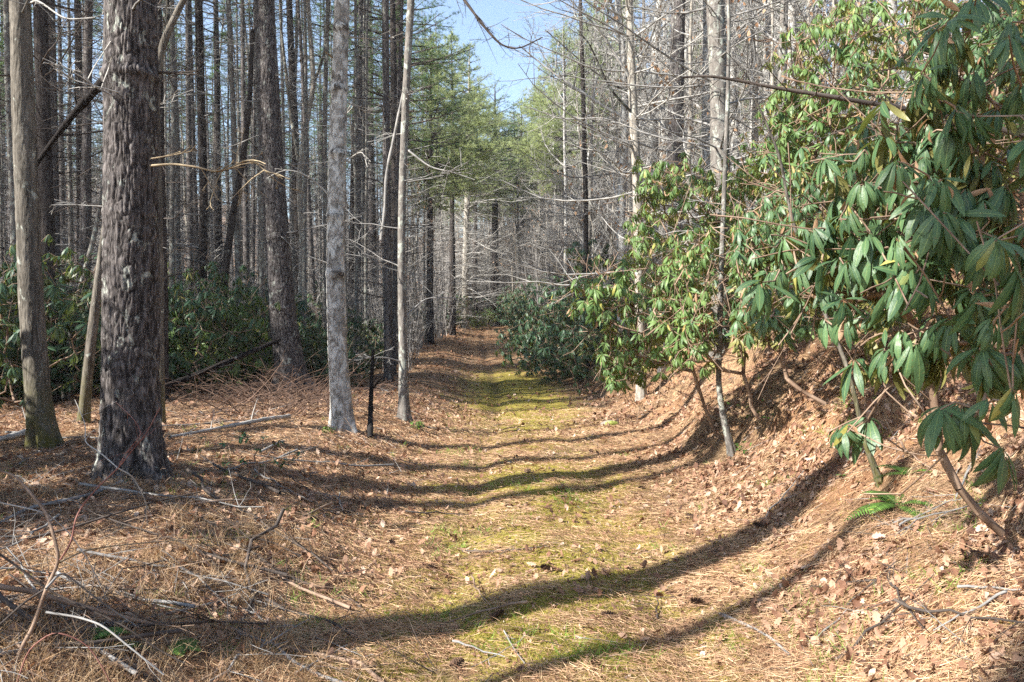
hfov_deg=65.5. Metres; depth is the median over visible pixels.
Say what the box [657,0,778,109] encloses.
hardwood tree
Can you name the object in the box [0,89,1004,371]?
brushwood
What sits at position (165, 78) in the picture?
young pine
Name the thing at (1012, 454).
fallen stick
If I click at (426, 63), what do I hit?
pine tree
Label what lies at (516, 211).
hardwood tree
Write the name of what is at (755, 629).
fallen branch
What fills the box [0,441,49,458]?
fallen stick
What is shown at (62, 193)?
pine tree
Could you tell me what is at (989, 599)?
fallen stick
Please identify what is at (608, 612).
pine cone
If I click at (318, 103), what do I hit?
pine tree
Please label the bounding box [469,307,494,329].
rhododendron
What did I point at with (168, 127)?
pine tree
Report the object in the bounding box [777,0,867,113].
hardwood tree
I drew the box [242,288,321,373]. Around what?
rhododendron
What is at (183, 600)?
fallen stick
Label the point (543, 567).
pine cone
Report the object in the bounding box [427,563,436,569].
pine cone
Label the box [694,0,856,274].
hardwood tree
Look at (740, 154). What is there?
young tree
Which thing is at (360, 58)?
pine tree
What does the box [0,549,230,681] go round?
fallen stick
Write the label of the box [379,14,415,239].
hanging vine
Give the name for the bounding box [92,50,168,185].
hardwood tree
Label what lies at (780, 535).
fallen stick
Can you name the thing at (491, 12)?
sky
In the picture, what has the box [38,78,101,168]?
leaning snag
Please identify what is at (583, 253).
rhododendron
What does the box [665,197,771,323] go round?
rhododendron
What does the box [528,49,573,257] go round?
hardwood tree
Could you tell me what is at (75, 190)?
hardwood tree
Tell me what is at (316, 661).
fallen stick
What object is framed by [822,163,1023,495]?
rhododendron
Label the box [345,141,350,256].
pine tree
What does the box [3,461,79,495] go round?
fallen stick
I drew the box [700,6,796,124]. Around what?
hardwood tree
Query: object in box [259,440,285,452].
fallen branch
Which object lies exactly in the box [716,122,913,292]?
rhododendron
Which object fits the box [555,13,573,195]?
pine tree
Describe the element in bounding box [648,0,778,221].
hardwood tree
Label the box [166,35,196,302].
pine tree
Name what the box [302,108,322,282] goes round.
pine tree
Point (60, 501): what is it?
fallen branch
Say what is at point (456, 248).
young tree
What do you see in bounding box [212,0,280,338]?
pine tree
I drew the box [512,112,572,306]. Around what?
hardwood tree
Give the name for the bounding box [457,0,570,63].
overhanging branch
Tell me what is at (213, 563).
fallen stick
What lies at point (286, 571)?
pine cone
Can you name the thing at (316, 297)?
rhododendron
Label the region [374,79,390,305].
young pine
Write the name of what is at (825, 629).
fallen stick
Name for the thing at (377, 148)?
young pine
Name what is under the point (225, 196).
pine tree
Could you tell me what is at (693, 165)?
young tree
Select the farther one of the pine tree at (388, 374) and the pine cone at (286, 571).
the pine tree at (388, 374)
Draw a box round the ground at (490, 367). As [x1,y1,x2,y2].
[0,161,1023,681]
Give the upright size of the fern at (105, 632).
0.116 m
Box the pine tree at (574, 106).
[552,15,620,243]
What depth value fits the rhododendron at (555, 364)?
23.76 m
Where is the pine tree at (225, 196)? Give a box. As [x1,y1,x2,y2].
[221,156,233,289]
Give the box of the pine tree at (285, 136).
[255,72,300,262]
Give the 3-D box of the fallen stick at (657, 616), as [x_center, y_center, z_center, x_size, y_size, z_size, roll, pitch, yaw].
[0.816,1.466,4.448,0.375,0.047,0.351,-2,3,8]
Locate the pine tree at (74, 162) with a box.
[65,82,101,257]
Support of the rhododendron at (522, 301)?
on the ground at (490, 367)
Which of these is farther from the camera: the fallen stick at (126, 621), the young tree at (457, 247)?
the young tree at (457, 247)
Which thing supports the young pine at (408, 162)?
on the ground at (490, 367)
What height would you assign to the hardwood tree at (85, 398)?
4.668 m
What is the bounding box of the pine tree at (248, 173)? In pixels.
[223,65,257,260]
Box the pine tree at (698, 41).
[667,1,745,189]
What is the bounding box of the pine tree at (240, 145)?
[224,89,257,259]
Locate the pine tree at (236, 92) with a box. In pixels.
[208,0,257,285]
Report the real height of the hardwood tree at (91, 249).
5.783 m
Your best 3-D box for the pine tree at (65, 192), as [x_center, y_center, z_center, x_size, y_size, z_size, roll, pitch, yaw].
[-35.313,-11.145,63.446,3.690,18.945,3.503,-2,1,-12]
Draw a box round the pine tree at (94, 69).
[55,2,102,263]
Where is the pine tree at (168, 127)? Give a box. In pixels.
[166,50,185,224]
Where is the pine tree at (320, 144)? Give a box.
[285,0,350,290]
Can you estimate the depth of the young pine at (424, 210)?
41.31 m
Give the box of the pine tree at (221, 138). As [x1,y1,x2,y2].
[208,96,226,253]
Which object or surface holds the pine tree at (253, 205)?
on the ground at (490, 367)
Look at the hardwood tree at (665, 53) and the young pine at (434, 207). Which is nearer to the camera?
the hardwood tree at (665, 53)
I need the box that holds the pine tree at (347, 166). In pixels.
[346,106,354,260]
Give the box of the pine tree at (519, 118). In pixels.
[490,98,552,284]
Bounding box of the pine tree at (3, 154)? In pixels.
[0,14,74,267]
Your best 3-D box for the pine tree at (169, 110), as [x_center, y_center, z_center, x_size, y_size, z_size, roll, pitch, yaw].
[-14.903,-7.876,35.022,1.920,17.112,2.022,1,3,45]
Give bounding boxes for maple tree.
[9,0,103,449]
[268,0,406,433]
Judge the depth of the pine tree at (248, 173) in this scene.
58.52 m
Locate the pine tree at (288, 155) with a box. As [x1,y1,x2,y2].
[280,96,299,223]
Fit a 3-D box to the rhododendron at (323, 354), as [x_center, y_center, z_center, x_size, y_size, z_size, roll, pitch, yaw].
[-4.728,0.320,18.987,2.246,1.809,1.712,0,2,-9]
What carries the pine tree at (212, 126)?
on the ground at (490, 367)
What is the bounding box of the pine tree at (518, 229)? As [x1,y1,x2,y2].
[503,102,529,294]
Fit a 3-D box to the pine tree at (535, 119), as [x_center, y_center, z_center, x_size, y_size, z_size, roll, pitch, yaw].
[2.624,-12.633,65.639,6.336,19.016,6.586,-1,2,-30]
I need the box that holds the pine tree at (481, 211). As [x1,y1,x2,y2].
[444,84,511,327]
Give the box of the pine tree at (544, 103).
[495,24,620,296]
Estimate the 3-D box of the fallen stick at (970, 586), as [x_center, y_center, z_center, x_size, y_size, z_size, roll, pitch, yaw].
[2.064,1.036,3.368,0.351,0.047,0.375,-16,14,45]
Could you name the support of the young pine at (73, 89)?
on the ground at (490, 367)
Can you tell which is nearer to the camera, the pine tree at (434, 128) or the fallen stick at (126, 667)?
the fallen stick at (126, 667)
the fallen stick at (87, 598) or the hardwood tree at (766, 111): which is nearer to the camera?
the fallen stick at (87, 598)
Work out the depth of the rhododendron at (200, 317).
17.72 m
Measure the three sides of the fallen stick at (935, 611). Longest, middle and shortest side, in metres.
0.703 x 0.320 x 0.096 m
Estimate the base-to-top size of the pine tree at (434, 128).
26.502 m
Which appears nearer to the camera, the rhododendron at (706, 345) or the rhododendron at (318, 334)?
the rhododendron at (706, 345)
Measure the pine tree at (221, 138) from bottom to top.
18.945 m
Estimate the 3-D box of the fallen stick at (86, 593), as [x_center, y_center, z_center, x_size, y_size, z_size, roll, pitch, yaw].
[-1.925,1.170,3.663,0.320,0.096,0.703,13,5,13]
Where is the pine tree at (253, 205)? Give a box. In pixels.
[227,11,285,296]
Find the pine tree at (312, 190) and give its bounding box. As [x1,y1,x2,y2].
[299,123,322,279]
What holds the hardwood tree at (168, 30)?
on the ground at (490, 367)
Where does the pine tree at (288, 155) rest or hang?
on the ground at (490, 367)
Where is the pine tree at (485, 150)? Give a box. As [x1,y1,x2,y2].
[408,28,508,334]
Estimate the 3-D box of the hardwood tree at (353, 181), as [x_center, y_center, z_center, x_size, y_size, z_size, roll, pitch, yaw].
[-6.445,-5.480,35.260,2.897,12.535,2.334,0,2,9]
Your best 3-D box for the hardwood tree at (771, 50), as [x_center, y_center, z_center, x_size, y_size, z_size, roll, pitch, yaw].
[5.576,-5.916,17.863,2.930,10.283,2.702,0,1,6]
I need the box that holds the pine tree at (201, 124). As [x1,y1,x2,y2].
[68,0,299,381]
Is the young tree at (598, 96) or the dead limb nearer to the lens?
the dead limb
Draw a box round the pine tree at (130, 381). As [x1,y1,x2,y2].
[42,0,303,484]
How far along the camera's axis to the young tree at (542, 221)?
58.14 m
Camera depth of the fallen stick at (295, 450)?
6.95 m
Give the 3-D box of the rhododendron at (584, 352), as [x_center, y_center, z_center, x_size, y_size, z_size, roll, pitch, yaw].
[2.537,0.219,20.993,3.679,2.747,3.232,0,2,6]
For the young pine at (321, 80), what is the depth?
36.45 m
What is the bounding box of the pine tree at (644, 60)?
[613,0,670,181]
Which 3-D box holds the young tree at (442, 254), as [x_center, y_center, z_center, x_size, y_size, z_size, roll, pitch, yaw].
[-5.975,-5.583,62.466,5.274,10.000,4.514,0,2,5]
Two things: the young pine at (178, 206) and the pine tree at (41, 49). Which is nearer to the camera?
the pine tree at (41, 49)
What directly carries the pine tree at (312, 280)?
on the ground at (490, 367)
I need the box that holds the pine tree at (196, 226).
[163,0,233,308]
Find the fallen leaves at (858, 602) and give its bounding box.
[0,184,1023,681]
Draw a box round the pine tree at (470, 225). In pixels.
[459,101,481,306]
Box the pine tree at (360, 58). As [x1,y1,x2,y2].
[278,0,430,322]
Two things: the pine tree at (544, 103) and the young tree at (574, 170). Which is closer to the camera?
the young tree at (574, 170)
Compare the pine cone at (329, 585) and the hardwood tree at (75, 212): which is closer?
the pine cone at (329, 585)
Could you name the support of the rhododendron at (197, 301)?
on the ground at (490, 367)
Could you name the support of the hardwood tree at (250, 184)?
on the ground at (490, 367)
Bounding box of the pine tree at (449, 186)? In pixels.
[374,28,487,343]
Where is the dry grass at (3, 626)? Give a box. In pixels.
[0,462,338,681]
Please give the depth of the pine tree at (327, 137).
61.13 m
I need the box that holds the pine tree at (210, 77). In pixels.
[205,63,249,288]
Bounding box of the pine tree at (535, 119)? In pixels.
[508,72,575,284]
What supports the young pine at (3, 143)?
on the ground at (490, 367)
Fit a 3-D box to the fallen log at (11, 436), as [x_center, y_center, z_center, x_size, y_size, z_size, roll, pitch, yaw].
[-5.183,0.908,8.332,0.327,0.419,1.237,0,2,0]
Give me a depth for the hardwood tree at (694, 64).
35.76 m
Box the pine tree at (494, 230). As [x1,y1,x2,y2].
[444,76,548,325]
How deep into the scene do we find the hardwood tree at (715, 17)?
13.76 m
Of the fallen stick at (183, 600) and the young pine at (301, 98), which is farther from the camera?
the young pine at (301, 98)
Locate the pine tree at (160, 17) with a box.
[10,0,259,400]
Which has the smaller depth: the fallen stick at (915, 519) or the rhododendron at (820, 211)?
the fallen stick at (915, 519)
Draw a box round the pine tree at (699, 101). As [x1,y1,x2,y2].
[666,36,702,208]
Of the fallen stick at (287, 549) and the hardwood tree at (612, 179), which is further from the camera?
the hardwood tree at (612, 179)
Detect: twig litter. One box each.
[0,196,1023,681]
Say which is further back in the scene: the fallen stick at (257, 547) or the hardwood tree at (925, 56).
the hardwood tree at (925, 56)
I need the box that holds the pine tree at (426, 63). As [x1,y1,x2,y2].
[307,0,478,284]
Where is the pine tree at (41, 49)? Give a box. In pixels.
[0,0,179,403]
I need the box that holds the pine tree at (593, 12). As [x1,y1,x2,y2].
[555,0,652,241]
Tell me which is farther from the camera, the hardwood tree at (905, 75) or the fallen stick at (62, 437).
the hardwood tree at (905, 75)
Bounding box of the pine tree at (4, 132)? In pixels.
[0,36,33,253]
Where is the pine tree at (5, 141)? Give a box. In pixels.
[0,6,63,268]
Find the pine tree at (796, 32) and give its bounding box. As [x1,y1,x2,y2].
[741,2,815,114]
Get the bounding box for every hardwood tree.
[35,24,98,213]
[49,89,192,423]
[56,174,102,398]
[57,18,184,152]
[59,151,93,286]
[64,128,99,275]
[66,159,101,261]
[74,119,102,269]
[90,0,186,423]
[91,14,186,246]
[91,115,101,241]
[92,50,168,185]
[163,65,250,281]
[167,0,324,387]
[167,42,231,213]
[210,46,257,217]
[219,17,287,281]
[276,0,329,327]
[285,61,347,288]
[287,147,322,304]
[307,0,474,421]
[307,91,382,281]
[312,68,349,231]
[346,75,382,243]
[405,111,444,314]
[445,198,478,239]
[455,118,538,265]
[474,0,770,401]
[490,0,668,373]
[494,141,561,271]
[499,109,536,301]
[509,0,700,341]
[510,85,556,253]
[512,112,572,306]
[518,15,600,315]
[519,72,572,245]
[522,0,908,359]
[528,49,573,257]
[528,153,574,287]
[532,34,611,199]
[541,1,601,226]
[544,0,657,266]
[546,20,617,284]
[553,65,603,239]
[561,0,697,366]
[572,0,773,329]
[578,0,668,243]
[584,0,771,227]
[588,64,648,282]
[598,78,647,248]
[599,0,701,166]
[604,0,782,358]
[605,0,648,193]
[606,1,701,269]
[619,20,651,153]
[635,0,742,221]
[639,0,879,210]
[640,17,695,163]
[641,0,739,282]
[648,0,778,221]
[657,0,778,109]
[657,3,702,187]
[660,1,763,162]
[661,12,742,209]
[662,7,700,155]
[666,0,756,456]
[668,0,839,217]
[668,10,699,192]
[670,1,831,206]
[670,8,762,141]
[687,0,846,124]
[693,0,839,213]
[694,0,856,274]
[697,2,777,143]
[700,0,777,165]
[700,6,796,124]
[726,0,830,193]
[726,0,958,190]
[729,0,776,166]
[732,0,867,214]
[733,0,867,83]
[733,38,882,487]
[735,0,864,217]
[745,1,866,132]
[760,0,842,221]
[760,2,837,136]
[775,7,903,123]
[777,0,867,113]
[809,0,927,122]
[812,0,967,111]
[815,0,924,124]
[885,0,910,126]
[903,0,928,105]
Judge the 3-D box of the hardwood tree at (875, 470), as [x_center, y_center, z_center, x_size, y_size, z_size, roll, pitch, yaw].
[1.781,-0.608,5.078,1.137,3.589,0.319,0,2,0]
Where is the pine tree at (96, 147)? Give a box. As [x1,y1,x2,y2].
[92,73,102,227]
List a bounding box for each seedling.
[197,429,305,478]
[322,426,332,433]
[409,421,423,429]
[727,399,774,431]
[733,441,754,454]
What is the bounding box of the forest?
[6,0,962,288]
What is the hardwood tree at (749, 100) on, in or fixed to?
on the ground at (490, 367)
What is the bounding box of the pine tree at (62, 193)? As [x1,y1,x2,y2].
[55,0,102,296]
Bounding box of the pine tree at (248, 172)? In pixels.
[229,82,257,235]
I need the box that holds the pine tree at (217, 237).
[175,0,256,302]
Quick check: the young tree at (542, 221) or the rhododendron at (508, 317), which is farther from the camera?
the young tree at (542, 221)
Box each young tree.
[406,112,442,339]
[406,161,438,349]
[407,183,456,289]
[407,212,468,298]
[420,182,460,263]
[442,165,523,312]
[442,196,473,296]
[446,213,462,291]
[469,175,505,322]
[477,167,515,286]
[493,176,532,298]
[498,173,547,267]
[499,204,515,290]
[507,192,544,291]
[513,172,534,274]
[522,164,558,275]
[523,170,581,252]
[533,57,611,265]
[540,134,598,275]
[552,86,615,292]
[554,23,648,244]
[558,57,616,239]
[564,179,615,295]
[567,66,648,236]
[587,12,694,262]
[593,83,646,282]
[600,116,643,246]
[602,68,666,205]
[615,114,701,252]
[627,128,701,263]
[632,40,695,211]
[662,23,702,233]
[729,77,763,212]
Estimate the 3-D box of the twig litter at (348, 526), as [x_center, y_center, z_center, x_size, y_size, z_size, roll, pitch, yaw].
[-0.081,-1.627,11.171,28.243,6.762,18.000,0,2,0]
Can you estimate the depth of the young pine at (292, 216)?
27.68 m
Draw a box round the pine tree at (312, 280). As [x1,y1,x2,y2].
[278,0,332,364]
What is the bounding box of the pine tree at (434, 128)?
[413,15,462,288]
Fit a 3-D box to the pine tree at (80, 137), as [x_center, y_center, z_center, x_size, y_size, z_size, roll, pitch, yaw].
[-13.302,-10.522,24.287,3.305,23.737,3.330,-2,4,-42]
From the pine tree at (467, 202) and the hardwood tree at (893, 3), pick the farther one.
the pine tree at (467, 202)
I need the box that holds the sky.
[0,0,984,234]
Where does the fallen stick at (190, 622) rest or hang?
on the ground at (490, 367)
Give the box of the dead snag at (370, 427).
[364,350,384,437]
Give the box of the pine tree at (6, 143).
[0,0,33,252]
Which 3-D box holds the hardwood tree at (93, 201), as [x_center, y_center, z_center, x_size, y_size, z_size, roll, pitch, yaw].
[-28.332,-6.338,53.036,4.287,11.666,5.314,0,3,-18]
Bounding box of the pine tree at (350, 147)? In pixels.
[345,51,382,263]
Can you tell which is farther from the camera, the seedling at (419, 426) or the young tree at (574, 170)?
the young tree at (574, 170)
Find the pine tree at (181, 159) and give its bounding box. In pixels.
[166,27,196,271]
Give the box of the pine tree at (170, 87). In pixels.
[162,2,177,278]
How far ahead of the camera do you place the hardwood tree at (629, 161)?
20.54 m
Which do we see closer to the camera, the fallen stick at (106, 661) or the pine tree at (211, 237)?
the fallen stick at (106, 661)
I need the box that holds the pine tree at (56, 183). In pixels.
[0,0,102,383]
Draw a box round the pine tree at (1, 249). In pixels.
[0,1,35,270]
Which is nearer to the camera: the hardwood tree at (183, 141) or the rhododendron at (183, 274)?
the rhododendron at (183, 274)
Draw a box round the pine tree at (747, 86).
[739,18,778,205]
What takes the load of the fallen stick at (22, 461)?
on the ground at (490, 367)
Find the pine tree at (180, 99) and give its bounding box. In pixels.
[166,19,196,251]
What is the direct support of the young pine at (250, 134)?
on the ground at (490, 367)
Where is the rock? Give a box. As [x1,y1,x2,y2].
[600,420,618,425]
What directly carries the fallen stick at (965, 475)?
on the ground at (490, 367)
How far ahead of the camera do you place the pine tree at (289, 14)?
26.95 m
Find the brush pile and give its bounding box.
[160,337,410,426]
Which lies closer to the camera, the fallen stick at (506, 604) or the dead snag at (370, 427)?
the fallen stick at (506, 604)
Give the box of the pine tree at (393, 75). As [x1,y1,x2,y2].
[347,0,451,363]
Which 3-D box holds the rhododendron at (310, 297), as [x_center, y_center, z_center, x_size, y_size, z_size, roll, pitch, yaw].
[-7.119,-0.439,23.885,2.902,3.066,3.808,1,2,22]
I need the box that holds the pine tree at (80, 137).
[57,0,102,283]
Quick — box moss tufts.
[51,373,1023,681]
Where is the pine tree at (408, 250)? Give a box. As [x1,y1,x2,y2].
[408,183,420,300]
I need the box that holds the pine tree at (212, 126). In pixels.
[194,41,230,271]
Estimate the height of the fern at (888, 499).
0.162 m
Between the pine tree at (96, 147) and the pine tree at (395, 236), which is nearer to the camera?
the pine tree at (395, 236)
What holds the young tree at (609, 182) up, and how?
on the ground at (490, 367)
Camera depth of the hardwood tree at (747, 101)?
43.70 m
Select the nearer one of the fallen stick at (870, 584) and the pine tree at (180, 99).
the fallen stick at (870, 584)
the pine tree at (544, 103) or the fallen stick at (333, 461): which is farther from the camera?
the pine tree at (544, 103)
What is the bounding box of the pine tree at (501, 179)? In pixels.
[471,110,524,281]
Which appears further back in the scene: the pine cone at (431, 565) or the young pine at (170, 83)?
the young pine at (170, 83)
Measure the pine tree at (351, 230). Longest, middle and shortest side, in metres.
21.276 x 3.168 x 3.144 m
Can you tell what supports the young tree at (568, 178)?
on the ground at (490, 367)
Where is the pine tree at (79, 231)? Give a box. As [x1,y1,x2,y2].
[55,0,103,379]
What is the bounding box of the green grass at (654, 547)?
[0,299,987,681]
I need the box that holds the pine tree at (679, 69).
[588,0,739,372]
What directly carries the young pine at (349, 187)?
on the ground at (490, 367)
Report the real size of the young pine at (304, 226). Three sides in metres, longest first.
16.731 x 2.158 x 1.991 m
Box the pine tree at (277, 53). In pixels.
[245,0,293,269]
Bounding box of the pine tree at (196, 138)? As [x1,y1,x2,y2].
[163,2,234,290]
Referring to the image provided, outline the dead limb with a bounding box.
[641,1,1023,141]
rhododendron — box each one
[0,234,101,409]
[0,262,91,386]
[0,265,183,400]
[0,276,100,385]
[0,288,45,399]
[7,263,185,394]
[58,235,280,393]
[61,266,212,383]
[167,262,216,340]
[168,277,273,393]
[169,305,257,383]
[183,252,326,383]
[191,321,273,389]
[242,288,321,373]
[254,304,370,386]
[254,335,326,380]
[258,293,318,356]
[265,319,360,382]
[307,267,322,320]
[307,294,353,367]
[309,306,397,375]
[348,314,383,368]
[349,314,383,349]
[407,307,435,339]
[420,293,462,331]
[448,288,477,325]
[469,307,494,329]
[483,279,517,324]
[492,282,532,327]
[494,303,546,348]
[495,282,602,377]
[497,273,613,368]
[497,301,559,365]
[499,273,553,326]
[520,313,615,384]
[528,275,645,367]
[537,297,652,393]
[539,180,798,420]
[549,227,738,439]
[559,218,662,334]
[603,143,795,346]
[636,201,792,343]
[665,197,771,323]
[682,117,917,404]
[710,0,1023,535]
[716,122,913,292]
[720,0,974,214]
[742,80,877,215]
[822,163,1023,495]
[825,0,1023,292]
[886,0,1023,191]
[906,2,1023,152]
[1008,0,1023,25]
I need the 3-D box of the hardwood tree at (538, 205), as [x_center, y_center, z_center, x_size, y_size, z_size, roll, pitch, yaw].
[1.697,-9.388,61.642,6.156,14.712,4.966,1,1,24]
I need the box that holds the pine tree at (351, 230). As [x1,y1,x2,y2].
[321,0,382,320]
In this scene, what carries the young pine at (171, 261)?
on the ground at (490, 367)
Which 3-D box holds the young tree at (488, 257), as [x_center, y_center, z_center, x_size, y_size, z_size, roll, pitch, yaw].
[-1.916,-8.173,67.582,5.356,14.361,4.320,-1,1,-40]
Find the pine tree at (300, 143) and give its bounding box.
[285,72,318,245]
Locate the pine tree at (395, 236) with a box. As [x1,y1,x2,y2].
[365,0,433,374]
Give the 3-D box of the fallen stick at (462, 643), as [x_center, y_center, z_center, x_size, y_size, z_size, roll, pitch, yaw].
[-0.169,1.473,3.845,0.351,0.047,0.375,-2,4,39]
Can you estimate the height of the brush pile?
2.077 m
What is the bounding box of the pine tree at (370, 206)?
[322,0,419,317]
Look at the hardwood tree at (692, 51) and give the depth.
34.24 m
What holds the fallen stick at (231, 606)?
on the ground at (490, 367)
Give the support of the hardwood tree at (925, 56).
on the ground at (490, 367)
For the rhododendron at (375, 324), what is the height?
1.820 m
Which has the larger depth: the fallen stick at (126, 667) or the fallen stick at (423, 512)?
the fallen stick at (423, 512)
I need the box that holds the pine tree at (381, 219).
[375,155,382,291]
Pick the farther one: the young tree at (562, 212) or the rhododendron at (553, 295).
the young tree at (562, 212)
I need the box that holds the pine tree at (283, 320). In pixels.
[178,0,368,391]
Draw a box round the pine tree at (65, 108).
[56,38,75,188]
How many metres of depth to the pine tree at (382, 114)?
62.72 m
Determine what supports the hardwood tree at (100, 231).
on the ground at (490, 367)
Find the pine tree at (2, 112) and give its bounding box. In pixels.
[0,4,8,268]
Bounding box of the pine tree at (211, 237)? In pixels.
[182,39,230,289]
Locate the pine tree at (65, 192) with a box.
[58,94,74,283]
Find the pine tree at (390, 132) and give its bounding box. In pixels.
[368,4,421,327]
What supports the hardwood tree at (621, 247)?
on the ground at (490, 367)
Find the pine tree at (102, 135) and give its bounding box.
[91,8,102,268]
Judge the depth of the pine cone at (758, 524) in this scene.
5.51 m
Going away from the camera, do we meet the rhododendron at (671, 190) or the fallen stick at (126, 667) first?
the fallen stick at (126, 667)
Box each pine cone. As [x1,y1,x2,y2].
[280,566,290,573]
[324,582,332,591]
[332,577,344,584]
[362,591,372,596]
[388,539,394,546]
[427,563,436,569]
[449,656,463,668]
[489,609,503,619]
[540,564,552,571]
[589,657,604,668]
[602,610,615,617]
[685,513,693,518]
[690,597,705,606]
[752,521,764,527]
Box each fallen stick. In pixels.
[0,417,98,438]
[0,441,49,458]
[0,507,60,552]
[0,530,134,569]
[0,531,139,675]
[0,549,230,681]
[0,558,331,638]
[0,568,246,681]
[0,575,57,612]
[0,576,97,602]
[0,576,268,639]
[0,614,140,677]
[0,621,182,647]
[0,622,57,662]
[1,491,200,547]
[1,563,132,621]
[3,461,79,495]
[3,563,158,604]
[9,573,174,681]
[13,550,195,607]
[15,571,131,625]
[17,449,39,464]
[49,542,128,583]
[56,555,190,613]
[58,434,97,451]
[65,477,231,510]
[68,563,153,670]
[70,483,287,576]
[76,542,268,594]
[78,462,263,507]
[90,506,177,534]
[97,570,202,607]
[105,476,159,525]
[109,577,205,591]
[121,524,259,573]
[125,588,268,643]
[129,466,174,482]
[139,468,332,570]
[151,539,216,559]
[159,557,235,593]
[161,556,287,625]
[162,412,239,425]
[163,399,269,428]
[164,577,229,610]
[168,554,435,673]
[174,495,344,567]
[179,578,443,681]
[182,446,297,476]
[182,494,309,661]
[182,582,365,681]
[188,508,429,611]
[198,560,263,590]
[203,499,332,535]
[203,510,351,609]
[209,619,308,681]
[233,471,400,514]
[242,624,293,629]
[254,460,311,501]
[262,441,393,466]
[270,469,308,490]
[295,632,373,675]
[326,485,345,508]
[332,421,371,445]
[405,499,473,515]
[429,592,527,627]
[452,633,524,666]
[455,573,490,605]
[624,589,689,619]
[738,471,803,519]
[749,528,804,549]
[792,558,875,591]
[806,574,933,662]
[808,599,877,643]
[846,554,914,605]
[849,548,924,628]
[869,503,981,536]
[886,439,932,469]
[894,577,1023,649]
[899,498,961,525]
[913,590,1007,644]
[924,443,985,511]
[957,585,1021,590]
[1002,426,1023,460]
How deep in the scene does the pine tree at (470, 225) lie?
73.59 m
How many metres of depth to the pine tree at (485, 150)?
49.37 m
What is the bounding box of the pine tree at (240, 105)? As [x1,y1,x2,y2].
[209,0,258,287]
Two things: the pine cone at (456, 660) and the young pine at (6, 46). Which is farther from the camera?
the young pine at (6, 46)
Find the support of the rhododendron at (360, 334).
on the ground at (490, 367)
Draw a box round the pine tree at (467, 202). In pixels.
[417,43,531,328]
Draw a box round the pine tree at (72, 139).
[57,55,102,265]
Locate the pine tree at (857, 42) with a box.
[815,0,905,112]
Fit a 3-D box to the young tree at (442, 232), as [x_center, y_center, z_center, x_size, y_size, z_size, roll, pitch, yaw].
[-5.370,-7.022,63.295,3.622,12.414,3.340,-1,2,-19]
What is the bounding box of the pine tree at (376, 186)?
[368,72,382,297]
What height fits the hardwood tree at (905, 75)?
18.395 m
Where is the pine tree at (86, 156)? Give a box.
[48,0,102,390]
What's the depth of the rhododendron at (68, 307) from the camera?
12.54 m
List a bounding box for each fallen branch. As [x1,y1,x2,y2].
[0,480,126,523]
[147,495,187,509]
[192,449,280,493]
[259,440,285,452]
[719,612,789,655]
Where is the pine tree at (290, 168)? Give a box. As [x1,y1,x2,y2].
[284,60,309,242]
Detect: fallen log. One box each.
[0,406,25,441]
[165,338,291,390]
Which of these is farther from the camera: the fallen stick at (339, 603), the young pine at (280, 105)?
the young pine at (280, 105)
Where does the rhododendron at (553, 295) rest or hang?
on the ground at (490, 367)
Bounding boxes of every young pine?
[0,0,8,262]
[0,0,65,221]
[0,0,70,397]
[0,19,6,147]
[0,32,9,282]
[0,38,33,257]
[0,47,9,245]
[2,0,102,350]
[33,0,103,290]
[60,3,103,285]
[61,2,101,282]
[63,0,103,288]
[76,0,103,252]
[91,2,102,165]
[162,0,209,277]
[162,0,225,335]
[162,1,169,196]
[163,0,219,378]
[167,25,186,207]
[176,0,278,382]
[184,5,226,292]
[195,0,246,249]
[204,12,248,287]
[207,0,257,332]
[213,0,304,383]
[217,0,266,277]
[224,1,257,276]
[236,0,299,289]
[237,0,308,382]
[240,27,279,284]
[252,0,315,303]
[275,0,321,304]
[276,0,330,358]
[282,0,371,378]
[285,0,321,305]
[298,79,328,308]
[310,0,333,295]
[311,0,376,359]
[312,1,352,284]
[313,0,351,277]
[313,1,352,293]
[321,0,382,375]
[328,96,350,299]
[346,0,396,343]
[347,0,382,329]
[368,4,409,312]
[368,10,419,320]
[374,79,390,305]
[403,39,428,347]
[408,16,448,330]
[412,15,438,342]
[421,86,454,323]
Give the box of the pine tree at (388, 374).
[323,0,447,381]
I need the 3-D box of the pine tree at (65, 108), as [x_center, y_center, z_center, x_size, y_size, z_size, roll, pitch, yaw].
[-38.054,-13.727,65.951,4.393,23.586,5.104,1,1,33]
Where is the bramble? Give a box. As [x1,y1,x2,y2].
[0,400,272,681]
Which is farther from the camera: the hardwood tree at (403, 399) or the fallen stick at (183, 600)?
the hardwood tree at (403, 399)
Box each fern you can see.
[64,625,148,656]
[142,636,201,656]
[844,490,932,520]
[872,464,932,479]
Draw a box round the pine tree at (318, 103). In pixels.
[288,2,327,291]
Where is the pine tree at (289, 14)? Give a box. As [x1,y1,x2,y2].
[252,0,331,360]
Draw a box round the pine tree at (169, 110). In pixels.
[162,0,185,256]
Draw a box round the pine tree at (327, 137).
[312,58,350,249]
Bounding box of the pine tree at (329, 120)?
[308,47,349,240]
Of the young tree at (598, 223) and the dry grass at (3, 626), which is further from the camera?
the young tree at (598, 223)
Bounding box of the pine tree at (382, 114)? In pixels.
[373,20,417,278]
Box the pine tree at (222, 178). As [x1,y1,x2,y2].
[198,125,230,256]
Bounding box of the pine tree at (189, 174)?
[162,0,226,347]
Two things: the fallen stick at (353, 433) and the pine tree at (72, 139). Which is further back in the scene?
the pine tree at (72, 139)

